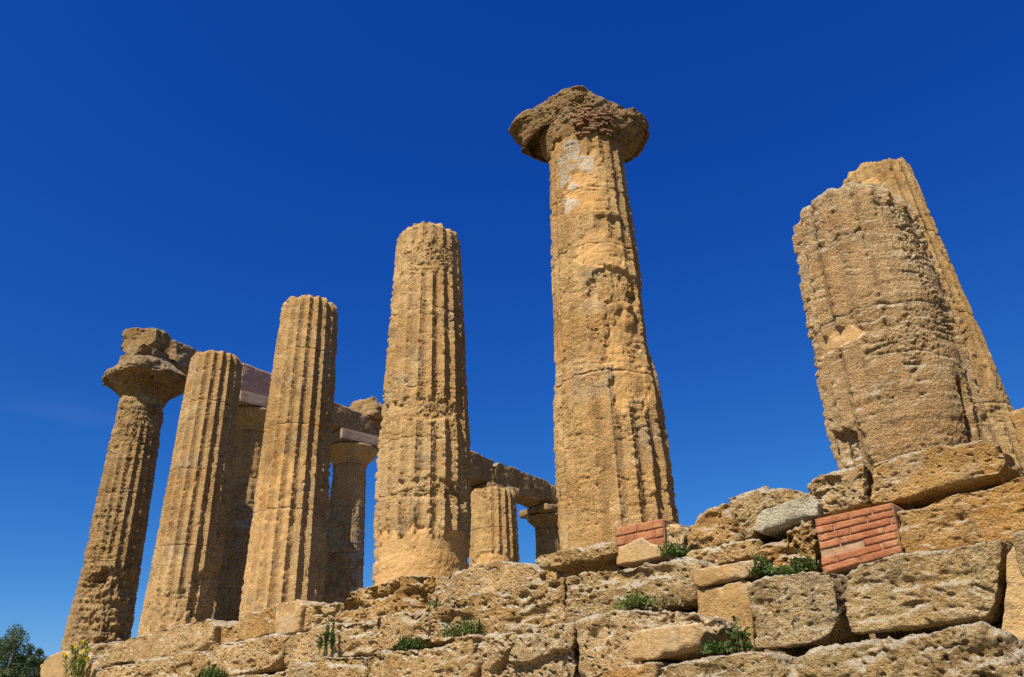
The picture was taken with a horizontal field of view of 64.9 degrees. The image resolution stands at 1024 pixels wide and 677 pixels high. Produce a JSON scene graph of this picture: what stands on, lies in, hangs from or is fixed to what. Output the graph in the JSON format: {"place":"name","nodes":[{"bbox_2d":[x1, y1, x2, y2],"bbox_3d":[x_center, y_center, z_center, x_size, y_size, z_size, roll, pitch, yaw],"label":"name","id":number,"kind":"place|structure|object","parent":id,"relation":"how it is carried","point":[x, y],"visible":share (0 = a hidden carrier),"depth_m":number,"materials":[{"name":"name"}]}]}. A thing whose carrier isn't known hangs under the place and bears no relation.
{"place":"outdoors","nodes":[
{"label":"outdoors","id":0,"kind":"place"},
{"bbox_2d":[60,355,186,651],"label":"doric column","id":1,"kind":"structure","parent":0,"point":[146,389],"depth_m":16.55,"materials":[{"name":"stone"}]},
{"bbox_2d":[118,343,169,363],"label":"stone slab","id":2,"kind":"structure","parent":1,"relation":"on","point":[143,349],"depth_m":18.29,"materials":[{"name":"beige stone"}]},
{"bbox_2d":[121,327,170,353],"bbox_3d":[-8.515,0.188,18.774,0.929,0.775,0.724,-7,-27,11],"label":"boulder","id":3,"kind":"object","parent":2,"relation":"on","point":[154,338],"visible":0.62,"depth_m":18.58,"materials":[{"name":"stone"}]},
{"bbox_2d":[240,363,270,396],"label":"architrave block","id":4,"kind":"structure","parent":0,"point":[255,380],"depth_m":21.02,"materials":[{"name":"stone"}]},
{"bbox_2d":[239,294,337,621],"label":"doric column","id":5,"kind":"structure","parent":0,"point":[286,557],"depth_m":12.72,"materials":[{"name":"beige stone"}]},
{"bbox_2d":[470,450,494,487],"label":"architrave block","id":6,"kind":"structure","parent":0,"point":[481,471],"depth_m":28.30,"materials":[{"name":"brown stone"}]},
{"bbox_2d":[469,485,519,567],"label":"doric column","id":7,"kind":"structure","parent":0,"point":[494,531],"depth_m":18.85,"materials":[{"name":"beige stone"}]},
{"bbox_2d":[471,482,519,496],"bbox_3d":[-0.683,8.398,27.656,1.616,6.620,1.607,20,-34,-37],"label":"capital","id":8,"kind":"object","parent":7,"relation":"on","point":[489,484],"depth_m":28.52,"materials":[{"name":"stone"}]},
{"bbox_2d":[493,462,549,507],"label":"architrave block","id":9,"kind":"structure","parent":8,"relation":"on","point":[534,491],"depth_m":30.28,"materials":[{"name":"brown stone"}]},
{"bbox_2d":[0,0,1023,662],"label":"sky","id":10,"kind":"structure","parent":0,"point":[187,170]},
{"bbox_2d":[508,85,678,550],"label":"doric column","id":11,"kind":"structure","parent":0,"point":[613,464],"depth_m":9.24,"materials":[{"name":"stone"}]},
{"bbox_2d":[754,520,822,573],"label":"step block","id":12,"kind":"structure","parent":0,"point":[803,538],"depth_m":6.24,"materials":[{"name":"stone"}]},
{"bbox_2d":[753,497,822,539],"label":"step block","id":13,"kind":"structure","parent":12,"relation":"on","point":[779,521],"depth_m":6.40,"materials":[{"name":"grey stone"}]},
{"bbox_3d":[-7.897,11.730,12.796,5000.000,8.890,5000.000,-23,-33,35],"label":"ground","id":14,"kind":"structure","parent":0,"visible":0},
{"bbox_2d":[0,623,29,675],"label":"olive tree","id":15,"kind":"object","parent":14,"relation":"on","point":[17,660],"visible":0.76,"depth_m":38.12,"materials":[{"name":"green plant"}]},
{"bbox_2d":[0,654,40,676],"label":"olive tree","id":16,"kind":"object","parent":14,"relation":"on","point":[29,671],"visible":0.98,"depth_m":35.26,"materials":[{"name":"green plant"}]},
{"bbox_2d":[3,643,47,673],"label":"olive tree","id":17,"kind":"object","parent":14,"relation":"on","point":[39,650],"visible":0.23,"depth_m":41.99,"materials":[{"name":"green plant"}]},
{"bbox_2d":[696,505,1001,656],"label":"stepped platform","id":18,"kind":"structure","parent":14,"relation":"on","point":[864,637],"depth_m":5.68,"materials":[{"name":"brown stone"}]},
{"bbox_2d":[40,651,101,676],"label":"step block","id":19,"kind":"structure","parent":18,"relation":"on","point":[51,666],"depth_m":14.04,"materials":[{"name":"beige stone"}]},
{"bbox_2d":[63,639,91,676],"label":"flowering weed","id":20,"kind":"object","parent":18,"relation":"on","point":[83,659],"visible":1,"depth_m":13.21,"materials":[{"name":"green plant"}]},
{"bbox_2d":[74,641,128,668],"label":"step block","id":21,"kind":"structure","parent":18,"relation":"on","point":[102,653],"depth_m":13.36,"materials":[{"name":"grey stone"}]},
{"bbox_2d":[95,651,216,676],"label":"step block","id":22,"kind":"structure","parent":18,"relation":"on","point":[179,664],"depth_m":11.02,"materials":[{"name":"stone"}]},
{"bbox_2d":[112,619,238,663],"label":"step block","id":23,"kind":"structure","parent":18,"relation":"on","point":[191,637],"depth_m":12.03,"materials":[{"name":"stone"}]},
{"bbox_2d":[138,350,242,635],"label":"doric column","id":24,"kind":"structure","parent":18,"relation":"on","point":[186,563],"depth_m":14.53,"materials":[{"name":"beige stone"}]},
{"bbox_2d":[220,622,242,642],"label":"step block","id":25,"kind":"structure","parent":18,"relation":"on","point":[230,633],"depth_m":11.34,"materials":[{"name":"stone"}]},
{"bbox_2d":[212,390,268,620],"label":"doric column","id":26,"kind":"structure","parent":18,"relation":"on","point":[250,420],"depth_m":19.72,"materials":[{"name":"beige stone"}]},
{"bbox_2d":[165,340,200,374],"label":"architrave block","id":27,"kind":"structure","parent":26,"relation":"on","point":[181,355],"depth_m":19.39,"materials":[{"name":"brown stone"}]},
{"bbox_2d":[205,633,292,676],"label":"step block","id":28,"kind":"structure","parent":18,"relation":"on","point":[262,655],"depth_m":9.96,"materials":[{"name":"stone"}]},
{"bbox_2d":[275,599,318,635],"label":"step block","id":29,"kind":"structure","parent":28,"relation":"on","point":[290,618],"depth_m":10.34,"materials":[{"name":"beige stone"}]},
{"bbox_2d":[240,606,275,640],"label":"step block","id":30,"kind":"structure","parent":18,"relation":"on","point":[259,624],"depth_m":10.84,"materials":[{"name":"stone"}]},
{"bbox_2d":[231,656,367,676],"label":"step block","id":31,"kind":"structure","parent":18,"relation":"on","point":[324,666],"depth_m":8.23,"materials":[{"name":"stone"}]},
{"bbox_2d":[191,664,226,676],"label":"weed","id":32,"kind":"object","parent":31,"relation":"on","point":[213,673],"visible":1,"depth_m":10.10,"materials":[{"name":"green plant"}]},
{"bbox_2d":[316,619,335,654],"bbox_3d":[-2.055,3.287,8.913,0.336,0.373,0.117,-23,-33,35],"label":"weed","id":33,"kind":"object","parent":31,"relation":"on","point":[326,639],"visible":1,"depth_m":8.89,"materials":[{"name":"green plant"}]},
{"bbox_2d":[303,602,343,630],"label":"step block","id":34,"kind":"structure","parent":18,"relation":"on","point":[318,614],"depth_m":10.12,"materials":[{"name":"stone"}]},
{"bbox_2d":[323,428,378,603],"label":"doric column","id":35,"kind":"structure","parent":18,"relation":"on","point":[353,454],"depth_m":22.62,"materials":[{"name":"beige stone"}]},
{"bbox_2d":[332,402,381,435],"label":"architrave block","id":36,"kind":"structure","parent":35,"relation":"on","point":[347,418],"depth_m":23.60,"materials":[{"name":"brown stone"}]},
{"bbox_2d":[349,396,382,421],"bbox_3d":[-4.429,2.318,24.855,1.423,0.809,0.918,-18,-31,29],"label":"boulder","id":37,"kind":"object","parent":36,"relation":"on","point":[371,407],"visible":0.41,"depth_m":24.39,"materials":[{"name":"brown stone"}]},
{"bbox_2d":[284,611,445,665],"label":"step block","id":38,"kind":"structure","parent":18,"relation":"on","point":[368,638],"depth_m":8.73,"materials":[{"name":"stone"}]},
{"bbox_2d":[336,575,437,622],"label":"step block","id":39,"kind":"structure","parent":38,"relation":"on","point":[410,594],"depth_m":9.32,"materials":[{"name":"stone"}]},
{"bbox_2d":[372,221,471,585],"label":"doric column","id":40,"kind":"structure","parent":39,"relation":"on","point":[422,520],"depth_m":10.88,"materials":[{"name":"beige stone"}]},
{"bbox_2d":[427,600,445,606],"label":"weed","id":41,"kind":"object","parent":38,"relation":"on","point":[438,604],"visible":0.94,"depth_m":8.40,"materials":[{"name":"green plant"}]},
{"bbox_2d":[430,561,545,606],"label":"step block","id":42,"kind":"structure","parent":18,"relation":"on","point":[493,576],"depth_m":8.49,"materials":[{"name":"stone"}]},
{"bbox_2d":[427,577,566,644],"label":"step block","id":43,"kind":"structure","parent":18,"relation":"on","point":[537,605],"depth_m":7.55,"materials":[{"name":"stone"}]},
{"bbox_2d":[477,623,580,676],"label":"step block","id":44,"kind":"structure","parent":18,"relation":"on","point":[549,651],"depth_m":6.68,"materials":[{"name":"stone"}]},
{"bbox_2d":[519,503,559,563],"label":"doric column","id":45,"kind":"structure","parent":18,"relation":"on","point":[542,519],"depth_m":30.97,"materials":[{"name":"stone"}]},
{"bbox_2d":[545,485,557,504],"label":"architrave block","id":46,"kind":"structure","parent":45,"relation":"on","point":[553,499],"depth_m":31.66,"materials":[{"name":"brown stone"}]},
{"bbox_2d":[543,562,627,580],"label":"step block","id":47,"kind":"structure","parent":18,"relation":"on","point":[552,575],"depth_m":7.84,"materials":[{"name":"stone"}]},
{"bbox_2d":[535,542,617,571],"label":"step block","id":48,"kind":"structure","parent":47,"relation":"on","point":[597,555],"depth_m":7.61,"materials":[{"name":"stone"}]},
{"bbox_2d":[586,662,668,676],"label":"step block","id":49,"kind":"structure","parent":18,"relation":"on","point":[649,669],"depth_m":5.67,"materials":[{"name":"stone"}]},
{"bbox_2d":[627,623,732,662],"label":"step block","id":50,"kind":"structure","parent":49,"relation":"on","point":[676,643],"depth_m":5.68,"materials":[{"name":"beige stone"}]},
{"bbox_2d":[615,519,688,567],"bbox_3d":[1.309,1.905,7.405,0.520,0.342,0.535,-23,-33,35],"label":"brick patch","id":51,"kind":"object","parent":18,"relation":"attached to","point":[637,544],"visible":0.7,"depth_m":7.23,"materials":[{"name":"red brick"}]},
{"bbox_2d":[575,609,741,676],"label":"step block","id":52,"kind":"structure","parent":18,"relation":"on","point":[603,641],"depth_m":6.15,"materials":[{"name":"stone"}]},
{"bbox_2d":[610,586,657,610],"bbox_3d":[1.018,2.086,6.505,0.526,0.174,0.343,-23,-33,35],"label":"weed","id":53,"kind":"object","parent":52,"relation":"on","point":[636,600],"visible":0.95,"depth_m":6.44,"materials":[{"name":"green plant"}]},
{"bbox_2d":[564,560,719,622],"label":"step block","id":54,"kind":"structure","parent":52,"relation":"on","point":[589,593],"depth_m":6.71,"materials":[{"name":"grey stone"}]},
{"bbox_2d":[651,594,686,608],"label":"weed","id":55,"kind":"object","parent":54,"relation":"on","point":[667,601],"visible":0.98,"depth_m":6.30,"materials":[{"name":"beige plant"}]},
{"bbox_2d":[669,556,699,561],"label":"step block","id":56,"kind":"structure","parent":54,"relation":"on","point":[683,558],"depth_m":6.75,"materials":[{"name":"grey stone"}]},
{"bbox_2d":[656,534,691,558],"bbox_3d":[1.384,1.770,6.873,0.294,0.181,0.308,-13,-29,20],"label":"weed","id":57,"kind":"object","parent":56,"relation":"on","point":[672,549],"visible":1,"depth_m":6.83,"materials":[{"name":"green plant"}]},
{"bbox_2d":[687,539,764,565],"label":"step block","id":58,"kind":"structure","parent":54,"relation":"on","point":[732,552],"depth_m":6.55,"materials":[{"name":"stone"}]},
{"bbox_2d":[686,503,744,550],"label":"step block","id":59,"kind":"structure","parent":58,"relation":"on","point":[715,526],"depth_m":6.90,"materials":[{"name":"stone"}]},
{"bbox_2d":[665,524,688,558],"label":"step block","id":60,"kind":"structure","parent":18,"relation":"on","point":[675,532],"depth_m":7.04,"materials":[{"name":"beige stone"}]},
{"bbox_2d":[658,651,797,676],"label":"step block","id":61,"kind":"structure","parent":18,"relation":"on","point":[756,664],"depth_m":5.01,"materials":[{"name":"grey stone"}]},
{"bbox_2d":[696,637,738,655],"bbox_3d":[1.388,2.094,5.492,0.266,0.118,0.270,-23,-33,35],"label":"weed","id":62,"kind":"object","parent":61,"relation":"on","point":[716,649],"visible":0.87,"depth_m":5.44,"materials":[{"name":"green plant"}]},
{"bbox_2d":[721,605,761,651],"bbox_3d":[1.541,1.966,5.460,0.251,0.305,0.390,-23,-33,35],"label":"weed","id":63,"kind":"object","parent":61,"relation":"on","point":[742,642],"visible":1,"depth_m":5.36,"materials":[{"name":"green plant"}]},
{"bbox_2d":[697,580,763,656],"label":"step block","id":64,"kind":"structure","parent":18,"relation":"on","point":[719,600],"depth_m":6.01,"materials":[{"name":"beige stone"}]},
{"bbox_2d":[693,560,785,587],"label":"step block","id":65,"kind":"structure","parent":64,"relation":"on","point":[709,576],"depth_m":6.09,"materials":[{"name":"beige stone"}]},
{"bbox_2d":[746,550,777,578],"bbox_3d":[1.857,1.672,5.981,0.228,0.195,0.310,-19,-31,30],"label":"weed","id":66,"kind":"object","parent":65,"relation":"on","point":[759,571],"visible":0.91,"depth_m":5.90,"materials":[{"name":"green plant"}]},
{"bbox_2d":[729,488,809,543],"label":"step block","id":67,"kind":"structure","parent":18,"relation":"on","point":[747,509],"depth_m":6.77,"materials":[{"name":"grey stone"}]},
{"bbox_2d":[728,486,769,500],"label":"step block","id":68,"kind":"structure","parent":67,"relation":"on","point":[742,494],"depth_m":7.43,"materials":[{"name":"beige stone"}]},
{"bbox_2d":[747,571,858,652],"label":"step block","id":69,"kind":"structure","parent":18,"relation":"on","point":[800,611],"depth_m":5.32,"materials":[{"name":"grey stone"}]},
{"bbox_2d":[768,563,807,575],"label":"weed","id":70,"kind":"object","parent":69,"relation":"on","point":[783,570],"visible":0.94,"depth_m":5.81,"materials":[{"name":"green plant"}]},
{"bbox_2d":[785,550,821,571],"bbox_3d":[2.177,1.663,6.032,0.334,0.152,0.288,-23,-33,35],"label":"weed","id":71,"kind":"object","parent":69,"relation":"on","point":[803,564],"visible":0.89,"depth_m":5.97,"materials":[{"name":"green plant"}]},
{"bbox_2d":[807,463,874,516],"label":"step block","id":72,"kind":"structure","parent":18,"relation":"on","point":[843,490],"depth_m":6.25,"materials":[{"name":"stone"}]},
{"bbox_2d":[815,503,904,575],"bbox_3d":[2.627,1.507,5.883,0.566,0.405,0.620,-23,-33,35],"label":"brick patch","id":73,"kind":"object","parent":18,"relation":"attached to","point":[850,541],"visible":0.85,"depth_m":5.68,"materials":[{"name":"brick"}]},
{"bbox_2d":[785,621,1023,676],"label":"step block","id":74,"kind":"structure","parent":18,"relation":"on","point":[980,649],"depth_m":4.30,"materials":[{"name":"grey stone"}]},
{"bbox_2d":[843,539,1011,638],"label":"step block","id":75,"kind":"structure","parent":18,"relation":"on","point":[920,592],"depth_m":4.85,"materials":[{"name":"grey stone"}]},
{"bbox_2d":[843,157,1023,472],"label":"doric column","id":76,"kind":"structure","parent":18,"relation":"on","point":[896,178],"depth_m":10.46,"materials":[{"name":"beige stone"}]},
{"bbox_2d":[870,440,1023,508],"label":"step block","id":77,"kind":"structure","parent":18,"relation":"on","point":[911,480],"depth_m":5.93,"materials":[{"name":"stone"}]},
{"bbox_2d":[792,182,991,474],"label":"doric column","id":78,"kind":"structure","parent":77,"relation":"on","point":[895,375],"depth_m":7.00,"materials":[{"name":"beige stone"}]},
{"bbox_2d":[897,477,1023,552],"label":"step block","id":79,"kind":"structure","parent":18,"relation":"on","point":[952,522],"depth_m":5.30,"materials":[{"name":"stone"}]},
{"bbox_2d":[1002,546,1023,640],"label":"step block","id":80,"kind":"structure","parent":18,"relation":"on","point":[1013,620],"depth_m":4.55,"materials":[{"name":"beige stone"}]},
{"bbox_2d":[1010,530,1023,576],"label":"step block","id":81,"kind":"structure","parent":80,"relation":"on","point":[1017,540],"depth_m":4.50,"materials":[{"name":"grey stone"}]},
{"bbox_2d":[1009,407,1023,457],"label":"stone block","id":82,"kind":"structure","parent":18,"relation":"on","point":[1016,418],"depth_m":7.76,"materials":[{"name":"beige stone"}]},
{"bbox_3d":[-0.260,3.462,6.561,3.944,0.748,0.943,-23,-33,35],"label":"step block","id":83,"kind":"object","parent":18,"relation":"on","visible":0},
{"bbox_2d":[367,634,484,676],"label":"step block","id":84,"kind":"structure","parent":83,"relation":"on","point":[459,657],"depth_m":7.24,"materials":[{"name":"stone"}]},
{"bbox_2d":[393,634,430,649],"bbox_3d":[-1.022,3.015,8.019,0.402,0.146,0.370,-23,-33,35],"label":"weed","id":85,"kind":"object","parent":84,"relation":"on","point":[408,644],"visible":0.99,"depth_m":7.95,"materials":[{"name":"green plant"}]},
{"bbox_2d":[437,621,467,637],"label":"weed","id":86,"kind":"object","parent":84,"relation":"on","point":[451,630],"visible":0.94,"depth_m":7.65,"materials":[{"name":"green plant"}]},
{"bbox_2d":[453,615,484,633],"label":"weed","id":87,"kind":"object","parent":84,"relation":"on","point":[466,626],"visible":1,"depth_m":7.56,"materials":[{"name":"green plant"}]}
]}

